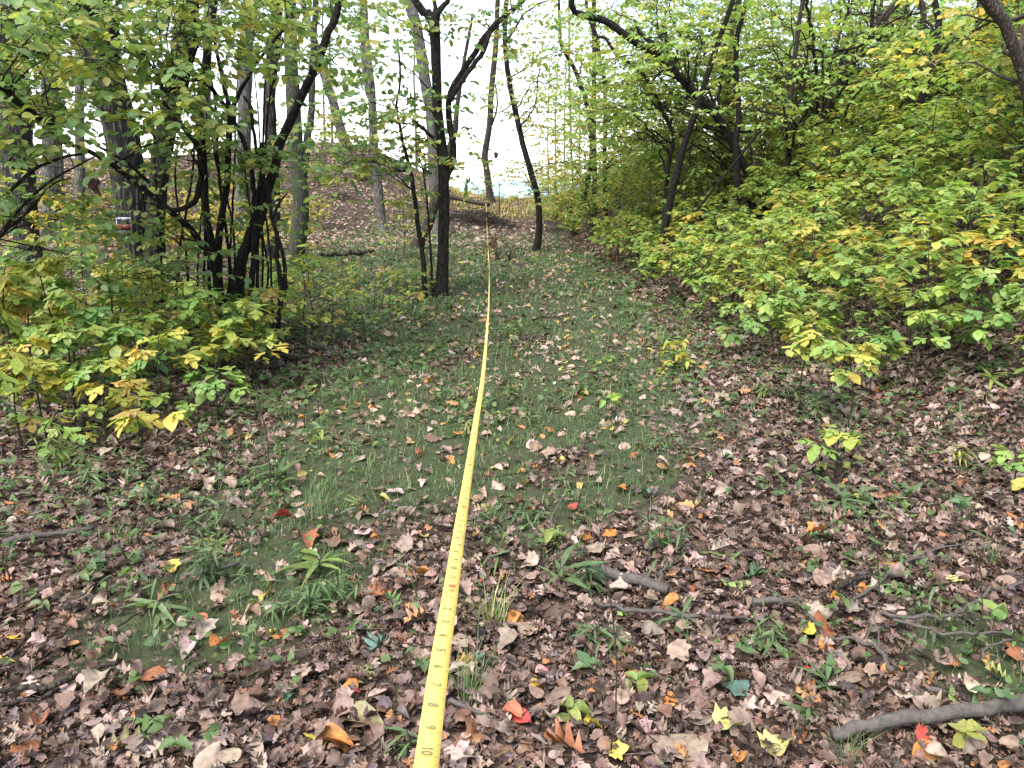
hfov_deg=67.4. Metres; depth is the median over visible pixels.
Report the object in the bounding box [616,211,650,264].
sassafras sapling
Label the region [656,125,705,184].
sassafras sapling
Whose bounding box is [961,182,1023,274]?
sassafras sapling
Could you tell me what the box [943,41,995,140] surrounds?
sassafras sapling
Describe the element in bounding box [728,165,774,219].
sassafras sapling
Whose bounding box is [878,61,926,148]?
sassafras sapling
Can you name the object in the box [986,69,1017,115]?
sassafras sapling
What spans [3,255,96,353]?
sassafras sapling
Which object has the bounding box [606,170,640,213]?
sassafras sapling
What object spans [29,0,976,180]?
sky
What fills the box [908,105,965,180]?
sassafras sapling
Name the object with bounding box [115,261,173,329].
sassafras sapling
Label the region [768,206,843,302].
sassafras sapling
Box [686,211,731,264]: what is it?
sassafras sapling
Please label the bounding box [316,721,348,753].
fallen leaf
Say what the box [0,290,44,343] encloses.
sassafras sapling
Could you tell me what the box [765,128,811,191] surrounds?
sassafras sapling
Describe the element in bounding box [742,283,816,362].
sassafras sapling
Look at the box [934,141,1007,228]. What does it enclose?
sassafras sapling
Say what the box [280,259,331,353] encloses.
sassafras sapling
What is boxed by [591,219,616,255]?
sassafras sapling
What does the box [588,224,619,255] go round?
sassafras sapling
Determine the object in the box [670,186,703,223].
sassafras sapling
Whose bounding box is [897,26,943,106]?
sassafras sapling
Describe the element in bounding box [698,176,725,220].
sassafras sapling
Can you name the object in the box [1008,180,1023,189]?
sassafras sapling
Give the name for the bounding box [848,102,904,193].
sassafras sapling
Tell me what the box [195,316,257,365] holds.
sassafras sapling
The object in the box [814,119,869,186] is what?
sassafras sapling
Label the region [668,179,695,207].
sassafras sapling
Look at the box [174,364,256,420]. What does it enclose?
sassafras sapling
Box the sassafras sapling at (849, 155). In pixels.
[827,145,895,241]
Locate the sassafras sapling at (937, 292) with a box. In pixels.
[857,234,973,367]
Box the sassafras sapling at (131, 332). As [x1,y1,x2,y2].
[91,314,180,410]
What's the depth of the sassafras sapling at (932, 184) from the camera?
8.39 m
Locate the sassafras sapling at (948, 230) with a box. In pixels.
[882,214,984,309]
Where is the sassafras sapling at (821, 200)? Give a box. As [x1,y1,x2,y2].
[800,174,870,278]
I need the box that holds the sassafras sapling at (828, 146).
[801,123,844,168]
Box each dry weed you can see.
[490,245,513,259]
[502,244,521,260]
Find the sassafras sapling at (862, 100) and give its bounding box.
[820,92,875,181]
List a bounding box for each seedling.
[288,276,300,285]
[295,303,323,322]
[300,272,319,288]
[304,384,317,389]
[308,429,332,456]
[311,286,341,305]
[313,263,332,282]
[319,282,350,311]
[328,283,365,326]
[329,266,355,284]
[330,289,370,313]
[336,275,358,299]
[344,309,380,341]
[346,261,363,283]
[360,281,386,310]
[376,267,393,277]
[383,290,411,310]
[384,265,406,286]
[385,271,408,289]
[390,268,418,290]
[393,287,426,331]
[397,268,437,302]
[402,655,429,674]
[418,264,435,286]
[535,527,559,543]
[552,694,593,721]
[572,650,603,672]
[599,391,620,418]
[619,670,654,692]
[890,482,922,508]
[948,495,970,530]
[948,719,987,755]
[979,599,1008,639]
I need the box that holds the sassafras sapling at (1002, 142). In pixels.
[949,111,1023,212]
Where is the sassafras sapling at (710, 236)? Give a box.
[672,223,721,274]
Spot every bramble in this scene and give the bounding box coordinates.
[0,456,16,491]
[9,569,93,610]
[30,463,66,480]
[72,547,110,570]
[95,545,143,571]
[199,419,252,446]
[298,415,326,438]
[310,335,330,356]
[316,342,338,364]
[377,308,395,318]
[501,319,520,331]
[602,354,633,368]
[708,641,794,683]
[726,476,783,502]
[816,437,864,474]
[850,313,875,323]
[865,497,910,508]
[878,326,896,347]
[969,684,1023,744]
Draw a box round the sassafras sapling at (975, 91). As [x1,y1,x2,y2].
[957,57,1008,144]
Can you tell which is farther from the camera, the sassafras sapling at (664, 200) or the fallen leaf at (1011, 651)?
the sassafras sapling at (664, 200)
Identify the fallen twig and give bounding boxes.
[0,660,118,693]
[0,686,59,706]
[10,610,39,657]
[117,590,185,626]
[183,555,239,575]
[276,349,294,360]
[296,346,339,353]
[312,296,326,300]
[448,697,493,718]
[488,653,520,671]
[532,316,561,320]
[550,495,565,527]
[593,598,752,622]
[640,415,686,428]
[751,582,895,670]
[752,596,798,604]
[795,719,809,748]
[836,589,919,616]
[849,544,971,603]
[868,580,1023,631]
[893,618,1016,635]
[981,639,1014,658]
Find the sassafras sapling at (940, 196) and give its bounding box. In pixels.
[907,180,1013,280]
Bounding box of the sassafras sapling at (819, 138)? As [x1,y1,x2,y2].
[789,114,846,188]
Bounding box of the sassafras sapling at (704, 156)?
[683,115,714,209]
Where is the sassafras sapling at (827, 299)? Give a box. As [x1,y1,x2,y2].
[802,253,906,366]
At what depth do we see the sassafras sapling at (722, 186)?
14.56 m
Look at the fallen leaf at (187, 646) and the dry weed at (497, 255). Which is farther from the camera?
the dry weed at (497, 255)
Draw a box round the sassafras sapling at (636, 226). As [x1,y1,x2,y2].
[631,217,666,250]
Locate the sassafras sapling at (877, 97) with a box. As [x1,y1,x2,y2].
[844,78,892,153]
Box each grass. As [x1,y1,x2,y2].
[7,168,1023,767]
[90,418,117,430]
[109,404,134,413]
[120,590,192,632]
[231,462,284,488]
[246,456,303,498]
[264,549,350,589]
[537,543,607,596]
[578,352,599,367]
[615,312,636,324]
[654,594,697,644]
[705,551,747,571]
[776,690,825,734]
[781,388,804,404]
[792,650,863,711]
[816,474,871,520]
[979,367,1012,394]
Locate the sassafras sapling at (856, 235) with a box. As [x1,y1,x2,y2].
[819,227,899,326]
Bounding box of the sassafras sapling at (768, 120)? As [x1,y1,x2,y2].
[741,81,801,181]
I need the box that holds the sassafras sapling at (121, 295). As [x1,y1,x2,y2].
[72,270,150,376]
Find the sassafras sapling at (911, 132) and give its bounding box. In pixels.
[876,118,956,218]
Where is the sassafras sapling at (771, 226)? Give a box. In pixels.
[761,210,814,256]
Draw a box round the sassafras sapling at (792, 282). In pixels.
[738,266,805,348]
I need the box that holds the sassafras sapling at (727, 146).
[702,125,760,212]
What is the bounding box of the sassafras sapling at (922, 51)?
[895,28,948,85]
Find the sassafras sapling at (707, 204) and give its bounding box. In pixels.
[670,191,716,259]
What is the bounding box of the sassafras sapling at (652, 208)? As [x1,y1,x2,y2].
[643,201,675,229]
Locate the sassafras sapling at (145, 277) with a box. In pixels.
[114,256,167,328]
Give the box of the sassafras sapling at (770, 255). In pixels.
[730,244,795,335]
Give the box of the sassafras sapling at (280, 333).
[244,286,318,369]
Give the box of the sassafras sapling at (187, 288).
[172,278,257,389]
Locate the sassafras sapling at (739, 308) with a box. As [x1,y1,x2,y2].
[713,294,768,352]
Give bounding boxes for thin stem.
[499,156,499,214]
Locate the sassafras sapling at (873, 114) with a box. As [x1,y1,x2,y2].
[832,92,903,199]
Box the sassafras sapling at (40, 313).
[26,292,72,323]
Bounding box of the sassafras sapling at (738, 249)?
[705,241,765,302]
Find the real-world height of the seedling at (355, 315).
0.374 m
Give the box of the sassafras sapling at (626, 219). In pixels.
[614,209,649,257]
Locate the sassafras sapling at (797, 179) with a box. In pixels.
[771,174,815,222]
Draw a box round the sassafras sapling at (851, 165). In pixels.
[826,158,880,240]
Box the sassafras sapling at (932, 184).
[880,147,963,240]
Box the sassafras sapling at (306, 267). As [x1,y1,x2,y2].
[281,243,341,319]
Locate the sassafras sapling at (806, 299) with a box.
[785,291,847,347]
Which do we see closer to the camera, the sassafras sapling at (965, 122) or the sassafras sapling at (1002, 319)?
the sassafras sapling at (1002, 319)
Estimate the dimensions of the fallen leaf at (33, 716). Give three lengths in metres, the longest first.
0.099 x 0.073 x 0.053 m
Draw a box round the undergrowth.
[539,0,1022,257]
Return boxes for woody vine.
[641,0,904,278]
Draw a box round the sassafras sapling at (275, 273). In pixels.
[264,263,299,292]
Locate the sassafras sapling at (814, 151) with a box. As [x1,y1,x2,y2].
[799,142,852,224]
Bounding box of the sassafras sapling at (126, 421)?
[106,389,190,448]
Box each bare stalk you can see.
[254,384,279,496]
[601,546,681,758]
[717,435,739,493]
[851,522,879,614]
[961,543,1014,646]
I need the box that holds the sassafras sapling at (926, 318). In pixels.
[881,307,959,394]
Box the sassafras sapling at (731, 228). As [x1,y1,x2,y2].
[709,216,768,288]
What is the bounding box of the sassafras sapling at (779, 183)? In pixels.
[761,174,808,247]
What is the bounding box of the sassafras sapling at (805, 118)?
[798,113,831,164]
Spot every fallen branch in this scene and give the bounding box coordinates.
[2,526,93,543]
[591,560,674,593]
[830,694,1023,741]
[833,572,879,589]
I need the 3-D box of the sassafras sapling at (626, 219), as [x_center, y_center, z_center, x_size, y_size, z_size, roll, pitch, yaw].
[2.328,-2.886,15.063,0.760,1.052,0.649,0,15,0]
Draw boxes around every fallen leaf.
[5,631,28,638]
[9,740,43,755]
[29,708,49,724]
[54,580,68,588]
[59,682,75,692]
[83,540,92,546]
[92,596,108,603]
[92,710,127,730]
[94,628,114,655]
[98,686,114,694]
[106,725,151,749]
[108,637,125,645]
[111,688,128,698]
[116,751,145,767]
[123,714,156,731]
[138,665,167,680]
[157,579,175,599]
[162,559,180,571]
[176,615,195,624]
[178,633,198,659]
[183,468,193,479]
[198,613,207,619]
[208,634,229,645]
[226,632,240,637]
[229,609,240,621]
[256,660,277,677]
[260,514,273,520]
[267,715,287,725]
[274,508,291,515]
[279,627,292,639]
[281,689,295,702]
[290,610,305,621]
[295,476,305,481]
[297,528,318,547]
[303,732,327,745]
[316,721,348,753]
[320,535,339,546]
[322,726,354,746]
[326,528,339,537]
[343,677,357,688]
[343,700,385,727]
[347,603,363,613]
[349,638,363,653]
[354,527,371,533]
[354,664,373,682]
[359,410,368,415]
[361,513,377,516]
[363,630,388,650]
[365,537,380,544]
[365,579,384,595]
[370,533,382,542]
[371,648,389,660]
[373,564,380,575]
[381,500,391,504]
[385,587,401,610]
[386,488,403,493]
[414,448,424,453]
[416,566,428,573]
[426,433,439,441]
[440,740,473,767]
[456,652,474,663]
[460,570,472,578]
[462,661,473,671]
[462,666,475,675]
[466,552,481,560]
[466,759,493,767]
[472,651,488,667]
[496,700,522,717]
[505,619,537,634]
[507,609,520,627]
[511,707,530,722]
[516,493,522,504]
[529,678,543,688]
[535,664,548,672]
[536,602,562,631]
[543,519,555,528]
[543,705,558,717]
[544,717,584,752]
[565,535,578,543]
[568,502,577,509]
[577,531,592,539]
[584,714,603,729]
[594,516,608,527]
[594,716,609,727]
[602,529,617,536]
[609,656,637,677]
[609,725,626,740]
[609,739,628,759]
[612,521,622,526]
[614,678,632,692]
[617,611,629,615]
[619,704,627,711]
[626,715,652,732]
[628,452,637,457]
[636,760,649,767]
[641,487,650,492]
[650,733,708,760]
[657,455,669,465]
[661,592,682,608]
[662,691,677,705]
[672,762,681,767]
[682,463,695,468]
[688,584,697,591]
[690,528,702,537]
[695,752,713,767]
[710,730,726,746]
[712,702,744,729]
[720,448,731,456]
[720,578,749,590]
[721,679,749,695]
[732,747,746,761]
[733,603,749,614]
[737,657,748,672]
[745,561,766,579]
[747,634,753,643]
[757,729,793,755]
[788,472,797,482]
[797,621,815,634]
[799,650,813,665]
[802,531,819,539]
[802,535,818,543]
[806,520,824,532]
[806,678,821,690]
[811,609,835,637]
[812,753,834,767]
[818,634,834,651]
[829,590,839,599]
[839,743,861,755]
[858,582,867,592]
[858,678,873,702]
[859,677,880,689]
[859,749,877,767]
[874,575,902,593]
[880,663,899,676]
[887,696,910,705]
[891,683,912,699]
[902,594,917,599]
[908,584,927,596]
[911,738,939,760]
[915,723,941,745]
[924,757,939,767]
[925,506,937,514]
[937,699,952,705]
[946,574,962,581]
[948,683,961,700]
[953,554,966,567]
[973,647,986,656]
[988,401,999,408]
[1002,637,1023,660]
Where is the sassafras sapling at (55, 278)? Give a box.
[30,274,66,320]
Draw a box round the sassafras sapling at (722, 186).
[718,169,744,218]
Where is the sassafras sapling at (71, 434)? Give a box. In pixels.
[32,409,98,458]
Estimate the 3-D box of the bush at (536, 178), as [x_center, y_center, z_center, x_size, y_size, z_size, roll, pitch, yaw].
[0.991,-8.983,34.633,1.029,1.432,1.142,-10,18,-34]
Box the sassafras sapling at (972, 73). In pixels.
[964,0,1023,188]
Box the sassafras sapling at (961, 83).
[940,71,998,137]
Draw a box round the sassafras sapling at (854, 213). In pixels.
[799,182,858,254]
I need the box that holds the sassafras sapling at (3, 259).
[0,254,72,375]
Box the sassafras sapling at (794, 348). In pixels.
[778,312,844,409]
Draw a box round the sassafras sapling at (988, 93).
[972,1,1023,177]
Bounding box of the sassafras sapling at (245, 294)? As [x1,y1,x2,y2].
[240,287,288,324]
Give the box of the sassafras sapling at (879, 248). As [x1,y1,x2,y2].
[821,234,913,344]
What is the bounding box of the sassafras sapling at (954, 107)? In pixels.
[917,91,1003,175]
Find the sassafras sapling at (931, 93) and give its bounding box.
[914,76,954,107]
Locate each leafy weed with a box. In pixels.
[26,421,76,470]
[70,449,109,492]
[125,713,219,750]
[133,478,162,511]
[179,505,235,537]
[180,532,233,593]
[191,529,234,558]
[250,389,269,407]
[253,581,308,633]
[274,398,294,421]
[282,575,329,620]
[302,560,359,614]
[320,570,368,610]
[341,358,357,376]
[345,440,362,463]
[381,723,417,767]
[440,295,459,308]
[459,416,479,435]
[503,370,518,395]
[513,501,553,530]
[517,411,542,427]
[541,524,569,547]
[544,465,575,488]
[559,560,611,597]
[570,613,614,656]
[600,624,633,656]
[617,365,636,388]
[632,510,676,554]
[646,431,669,450]
[653,507,695,552]
[741,604,791,656]
[744,351,761,367]
[751,366,768,384]
[754,380,779,398]
[801,388,827,422]
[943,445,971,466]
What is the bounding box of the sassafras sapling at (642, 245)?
[632,240,665,279]
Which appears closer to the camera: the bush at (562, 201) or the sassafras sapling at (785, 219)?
the sassafras sapling at (785, 219)
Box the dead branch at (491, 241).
[484,233,497,249]
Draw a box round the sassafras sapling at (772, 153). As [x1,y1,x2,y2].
[757,143,784,178]
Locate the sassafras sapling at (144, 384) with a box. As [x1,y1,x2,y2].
[119,327,200,415]
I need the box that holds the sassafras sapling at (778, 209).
[762,200,830,268]
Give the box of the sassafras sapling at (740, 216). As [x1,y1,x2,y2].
[716,212,763,246]
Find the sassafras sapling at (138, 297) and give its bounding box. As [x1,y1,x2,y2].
[79,254,160,313]
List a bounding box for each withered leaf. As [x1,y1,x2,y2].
[8,136,15,169]
[87,169,101,196]
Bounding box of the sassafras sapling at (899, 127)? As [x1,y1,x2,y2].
[860,123,931,216]
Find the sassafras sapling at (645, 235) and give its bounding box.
[624,233,664,273]
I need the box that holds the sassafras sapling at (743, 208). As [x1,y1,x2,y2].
[706,205,755,240]
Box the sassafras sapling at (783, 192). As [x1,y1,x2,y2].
[746,185,804,256]
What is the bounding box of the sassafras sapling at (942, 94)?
[906,43,977,169]
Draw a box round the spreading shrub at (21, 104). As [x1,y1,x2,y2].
[0,0,181,303]
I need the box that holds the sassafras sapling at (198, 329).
[173,312,223,361]
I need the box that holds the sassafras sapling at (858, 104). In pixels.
[828,61,878,156]
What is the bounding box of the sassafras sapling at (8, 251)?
[1,250,45,290]
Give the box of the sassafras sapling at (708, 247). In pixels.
[675,231,724,295]
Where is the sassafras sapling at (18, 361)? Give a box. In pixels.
[0,334,69,451]
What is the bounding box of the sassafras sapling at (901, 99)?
[864,65,931,161]
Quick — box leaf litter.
[0,98,1023,767]
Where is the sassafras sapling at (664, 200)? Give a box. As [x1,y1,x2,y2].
[656,196,702,231]
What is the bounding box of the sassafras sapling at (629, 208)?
[614,196,650,244]
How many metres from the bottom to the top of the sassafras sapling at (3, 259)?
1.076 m
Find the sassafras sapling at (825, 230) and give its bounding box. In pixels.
[797,224,862,285]
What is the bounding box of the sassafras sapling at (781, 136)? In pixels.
[765,114,804,162]
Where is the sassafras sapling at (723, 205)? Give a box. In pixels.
[702,194,740,244]
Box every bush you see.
[67,165,99,187]
[168,170,194,195]
[176,139,195,167]
[276,119,284,130]
[308,161,325,183]
[312,123,334,156]
[314,113,335,140]
[321,177,351,190]
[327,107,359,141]
[351,171,368,178]
[358,123,386,137]
[373,190,437,256]
[522,168,544,187]
[526,176,555,194]
[532,200,554,219]
[532,208,559,225]
[541,176,569,199]
[550,173,569,192]
[550,187,575,215]
[551,191,587,233]
[554,194,597,239]
[555,180,589,209]
[564,195,588,215]
[588,168,628,207]
[598,160,632,208]
[655,339,695,373]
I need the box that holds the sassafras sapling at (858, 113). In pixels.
[837,101,891,181]
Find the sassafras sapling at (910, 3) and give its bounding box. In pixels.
[902,0,944,83]
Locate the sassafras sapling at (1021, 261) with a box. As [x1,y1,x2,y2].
[1010,225,1023,266]
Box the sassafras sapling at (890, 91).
[864,68,913,142]
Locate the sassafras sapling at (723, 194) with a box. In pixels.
[702,186,745,229]
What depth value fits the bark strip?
2.73 m
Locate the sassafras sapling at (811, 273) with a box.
[767,258,834,314]
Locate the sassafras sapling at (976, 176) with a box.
[936,159,1021,264]
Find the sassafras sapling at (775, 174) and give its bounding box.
[752,161,801,223]
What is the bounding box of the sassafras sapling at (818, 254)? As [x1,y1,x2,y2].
[765,218,844,309]
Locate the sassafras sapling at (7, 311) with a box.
[0,263,57,403]
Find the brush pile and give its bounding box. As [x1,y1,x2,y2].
[423,206,534,230]
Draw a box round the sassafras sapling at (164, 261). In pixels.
[153,251,206,295]
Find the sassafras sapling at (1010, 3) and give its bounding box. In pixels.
[941,0,1022,180]
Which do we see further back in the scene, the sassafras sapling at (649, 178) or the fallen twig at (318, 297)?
the sassafras sapling at (649, 178)
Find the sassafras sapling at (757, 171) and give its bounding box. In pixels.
[732,159,783,218]
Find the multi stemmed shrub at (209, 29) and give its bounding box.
[0,0,429,355]
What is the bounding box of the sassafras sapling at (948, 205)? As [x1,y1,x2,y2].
[926,171,1023,311]
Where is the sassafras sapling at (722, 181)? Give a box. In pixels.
[708,153,743,222]
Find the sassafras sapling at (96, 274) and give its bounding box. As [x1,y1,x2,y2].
[88,267,135,314]
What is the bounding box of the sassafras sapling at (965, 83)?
[911,59,976,155]
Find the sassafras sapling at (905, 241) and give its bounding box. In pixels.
[876,211,979,346]
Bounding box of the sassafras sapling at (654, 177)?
[643,110,708,237]
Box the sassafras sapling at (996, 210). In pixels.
[975,185,1023,277]
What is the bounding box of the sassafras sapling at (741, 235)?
[720,229,753,275]
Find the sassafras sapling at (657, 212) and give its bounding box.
[643,207,661,234]
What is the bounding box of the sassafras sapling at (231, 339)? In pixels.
[188,304,288,398]
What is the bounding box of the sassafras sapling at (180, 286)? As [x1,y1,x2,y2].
[163,270,212,317]
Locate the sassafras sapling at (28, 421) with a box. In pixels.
[0,356,76,440]
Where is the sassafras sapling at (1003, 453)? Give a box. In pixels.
[988,443,1023,490]
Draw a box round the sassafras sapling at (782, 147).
[767,133,819,183]
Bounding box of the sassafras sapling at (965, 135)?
[936,97,1016,202]
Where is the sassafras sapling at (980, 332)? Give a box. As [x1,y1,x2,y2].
[941,253,1021,374]
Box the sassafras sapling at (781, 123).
[761,70,809,159]
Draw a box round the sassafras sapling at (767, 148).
[742,141,772,204]
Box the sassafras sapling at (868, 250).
[821,220,893,293]
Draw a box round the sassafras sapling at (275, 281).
[246,252,313,320]
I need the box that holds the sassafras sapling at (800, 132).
[780,121,823,188]
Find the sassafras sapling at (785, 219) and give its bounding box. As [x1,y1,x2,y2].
[752,207,819,272]
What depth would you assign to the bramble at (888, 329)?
6.47 m
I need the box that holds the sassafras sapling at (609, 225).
[589,216,623,260]
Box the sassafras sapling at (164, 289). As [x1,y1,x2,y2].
[111,268,183,334]
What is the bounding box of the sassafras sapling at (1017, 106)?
[996,91,1023,146]
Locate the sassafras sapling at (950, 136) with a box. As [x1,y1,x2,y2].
[907,122,971,224]
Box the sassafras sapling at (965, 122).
[917,98,988,185]
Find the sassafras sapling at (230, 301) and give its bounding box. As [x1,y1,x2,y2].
[202,293,269,356]
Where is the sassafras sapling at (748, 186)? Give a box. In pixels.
[714,176,773,223]
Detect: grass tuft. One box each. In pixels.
[91,515,141,546]
[260,466,341,527]
[268,475,336,515]
[380,607,530,705]
[393,320,410,343]
[429,563,533,633]
[647,324,682,342]
[805,403,876,446]
[805,708,889,766]
[814,359,835,371]
[946,527,1023,568]
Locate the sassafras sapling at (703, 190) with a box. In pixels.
[686,168,715,218]
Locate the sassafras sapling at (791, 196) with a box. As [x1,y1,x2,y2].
[763,188,809,254]
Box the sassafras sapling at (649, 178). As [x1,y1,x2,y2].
[624,147,670,204]
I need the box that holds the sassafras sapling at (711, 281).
[687,267,734,321]
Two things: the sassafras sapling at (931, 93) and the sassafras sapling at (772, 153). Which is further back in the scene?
the sassafras sapling at (772, 153)
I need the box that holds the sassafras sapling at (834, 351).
[809,339,886,426]
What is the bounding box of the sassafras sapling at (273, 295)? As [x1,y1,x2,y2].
[213,286,281,379]
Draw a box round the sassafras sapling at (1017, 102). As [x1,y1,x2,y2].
[1009,100,1023,147]
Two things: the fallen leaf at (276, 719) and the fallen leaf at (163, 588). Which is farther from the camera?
the fallen leaf at (163, 588)
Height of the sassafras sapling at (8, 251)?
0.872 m
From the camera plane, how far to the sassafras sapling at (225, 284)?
7.80 m
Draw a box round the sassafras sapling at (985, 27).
[952,4,1022,156]
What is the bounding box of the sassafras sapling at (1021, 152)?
[1011,137,1023,202]
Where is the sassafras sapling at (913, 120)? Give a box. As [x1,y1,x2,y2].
[870,102,953,209]
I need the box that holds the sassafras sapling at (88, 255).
[44,243,102,304]
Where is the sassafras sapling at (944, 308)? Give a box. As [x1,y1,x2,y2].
[900,277,989,357]
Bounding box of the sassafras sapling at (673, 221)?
[650,205,688,253]
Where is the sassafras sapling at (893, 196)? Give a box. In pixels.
[863,178,943,294]
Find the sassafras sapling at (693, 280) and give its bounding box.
[678,244,736,310]
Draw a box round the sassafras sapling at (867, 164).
[841,159,898,231]
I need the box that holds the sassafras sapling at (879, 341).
[846,326,911,395]
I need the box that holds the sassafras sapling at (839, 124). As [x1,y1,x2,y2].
[816,99,863,184]
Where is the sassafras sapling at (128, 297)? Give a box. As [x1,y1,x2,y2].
[101,268,157,324]
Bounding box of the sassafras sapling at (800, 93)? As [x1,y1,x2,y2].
[780,72,839,169]
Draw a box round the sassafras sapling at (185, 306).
[157,297,226,381]
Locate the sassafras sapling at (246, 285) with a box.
[244,278,265,288]
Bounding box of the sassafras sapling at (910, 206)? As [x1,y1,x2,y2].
[880,187,952,269]
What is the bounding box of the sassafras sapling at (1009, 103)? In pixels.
[981,85,1021,164]
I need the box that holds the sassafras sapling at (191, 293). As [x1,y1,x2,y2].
[171,279,214,312]
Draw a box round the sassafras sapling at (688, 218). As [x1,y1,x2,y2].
[665,201,718,272]
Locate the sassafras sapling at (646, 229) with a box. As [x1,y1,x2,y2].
[627,218,659,249]
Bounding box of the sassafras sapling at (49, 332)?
[21,312,108,425]
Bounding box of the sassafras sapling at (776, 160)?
[764,150,800,187]
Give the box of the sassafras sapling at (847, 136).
[819,130,877,215]
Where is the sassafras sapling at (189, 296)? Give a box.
[154,288,206,335]
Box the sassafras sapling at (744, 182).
[730,170,763,213]
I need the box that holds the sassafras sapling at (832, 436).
[798,417,866,478]
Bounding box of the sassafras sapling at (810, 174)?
[784,170,841,232]
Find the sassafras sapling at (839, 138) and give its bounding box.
[815,129,870,208]
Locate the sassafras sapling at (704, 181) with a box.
[675,172,720,229]
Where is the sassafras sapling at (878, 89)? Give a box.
[870,63,939,137]
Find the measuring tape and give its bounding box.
[413,203,489,767]
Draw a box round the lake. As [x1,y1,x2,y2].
[449,181,582,197]
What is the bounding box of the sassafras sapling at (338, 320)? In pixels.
[310,308,344,336]
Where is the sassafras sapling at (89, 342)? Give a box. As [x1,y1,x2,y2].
[76,316,123,359]
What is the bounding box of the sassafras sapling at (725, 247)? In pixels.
[710,234,775,301]
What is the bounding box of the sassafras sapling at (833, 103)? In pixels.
[804,65,856,163]
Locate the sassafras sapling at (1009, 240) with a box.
[943,216,1023,336]
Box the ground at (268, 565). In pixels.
[0,113,1023,767]
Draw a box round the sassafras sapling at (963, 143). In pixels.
[929,115,1023,229]
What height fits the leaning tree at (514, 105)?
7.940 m
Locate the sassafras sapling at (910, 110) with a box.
[872,99,938,169]
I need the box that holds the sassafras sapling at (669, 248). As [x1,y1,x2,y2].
[640,238,694,302]
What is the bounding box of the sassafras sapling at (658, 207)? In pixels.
[653,191,693,221]
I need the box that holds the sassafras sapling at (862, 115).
[840,95,879,146]
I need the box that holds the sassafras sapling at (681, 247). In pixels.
[659,229,706,294]
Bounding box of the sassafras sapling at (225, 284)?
[208,264,265,307]
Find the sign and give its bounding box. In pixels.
[116,217,131,232]
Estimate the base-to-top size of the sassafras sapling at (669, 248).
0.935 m
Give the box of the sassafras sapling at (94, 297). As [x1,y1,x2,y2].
[62,283,133,341]
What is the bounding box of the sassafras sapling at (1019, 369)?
[1013,345,1023,373]
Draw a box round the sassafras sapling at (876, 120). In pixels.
[859,96,903,166]
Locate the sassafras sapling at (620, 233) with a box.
[598,228,632,253]
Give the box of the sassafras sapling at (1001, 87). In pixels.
[965,7,1023,237]
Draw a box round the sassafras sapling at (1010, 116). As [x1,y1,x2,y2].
[964,104,1023,229]
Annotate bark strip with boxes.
[474,624,484,649]
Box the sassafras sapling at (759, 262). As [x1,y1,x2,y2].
[729,256,781,321]
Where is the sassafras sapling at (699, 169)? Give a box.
[681,146,722,221]
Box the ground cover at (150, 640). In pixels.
[0,98,1023,691]
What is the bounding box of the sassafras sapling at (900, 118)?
[866,103,918,161]
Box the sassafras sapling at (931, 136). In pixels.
[882,95,966,235]
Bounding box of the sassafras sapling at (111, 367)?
[61,354,140,439]
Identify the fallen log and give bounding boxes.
[314,249,373,256]
[391,167,406,171]
[449,194,489,206]
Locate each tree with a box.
[0,0,223,263]
[0,0,242,308]
[0,4,68,227]
[1,11,134,239]
[1,17,162,244]
[24,196,95,278]
[31,8,156,207]
[36,181,67,208]
[53,223,99,268]
[80,224,116,257]
[86,201,107,242]
[91,190,113,211]
[107,0,367,306]
[120,0,280,232]
[165,212,198,258]
[165,224,185,256]
[167,191,185,207]
[167,219,203,238]
[180,191,213,232]
[191,203,219,233]
[195,183,234,221]
[213,199,272,268]
[218,1,350,264]
[232,2,257,250]
[235,230,271,262]
[239,221,281,259]
[241,0,456,271]
[267,0,597,297]
[267,39,440,297]
[277,0,443,231]
[280,191,292,227]
[283,0,376,145]
[287,198,322,232]
[309,197,332,229]
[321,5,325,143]
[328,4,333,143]
[404,0,438,234]
[408,17,473,248]
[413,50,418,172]
[427,0,615,250]
[450,0,535,203]
[473,0,630,235]
[486,0,852,218]
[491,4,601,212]
[492,0,705,235]
[498,35,734,232]
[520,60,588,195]
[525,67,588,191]
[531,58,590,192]
[534,0,721,234]
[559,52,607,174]
[563,0,846,205]
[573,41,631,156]
[650,0,734,273]
[665,0,957,206]
[674,0,995,202]
[733,1,747,223]
[771,0,1015,142]
[787,0,1017,188]
[807,0,1023,115]
[842,0,849,171]
[871,0,882,152]
[918,0,957,128]
[973,0,980,112]
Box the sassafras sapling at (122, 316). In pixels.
[107,298,175,378]
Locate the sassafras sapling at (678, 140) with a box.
[656,119,719,241]
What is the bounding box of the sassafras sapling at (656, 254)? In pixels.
[632,247,675,285]
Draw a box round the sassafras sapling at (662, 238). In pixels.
[647,226,687,271]
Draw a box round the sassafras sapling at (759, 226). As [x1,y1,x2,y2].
[729,219,805,299]
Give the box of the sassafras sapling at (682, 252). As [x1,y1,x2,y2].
[661,241,700,281]
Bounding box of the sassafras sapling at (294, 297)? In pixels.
[265,286,311,325]
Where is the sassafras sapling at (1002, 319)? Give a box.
[963,283,1023,377]
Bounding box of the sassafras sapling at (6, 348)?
[0,289,59,379]
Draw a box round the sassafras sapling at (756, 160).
[746,123,784,197]
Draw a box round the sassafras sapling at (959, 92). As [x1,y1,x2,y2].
[948,21,1018,164]
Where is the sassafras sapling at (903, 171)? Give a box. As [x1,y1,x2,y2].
[875,146,960,259]
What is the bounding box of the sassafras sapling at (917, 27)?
[888,24,962,144]
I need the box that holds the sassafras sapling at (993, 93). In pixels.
[963,62,1021,157]
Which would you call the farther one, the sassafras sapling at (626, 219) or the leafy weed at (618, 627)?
the sassafras sapling at (626, 219)
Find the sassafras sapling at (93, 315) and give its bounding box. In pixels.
[31,283,118,403]

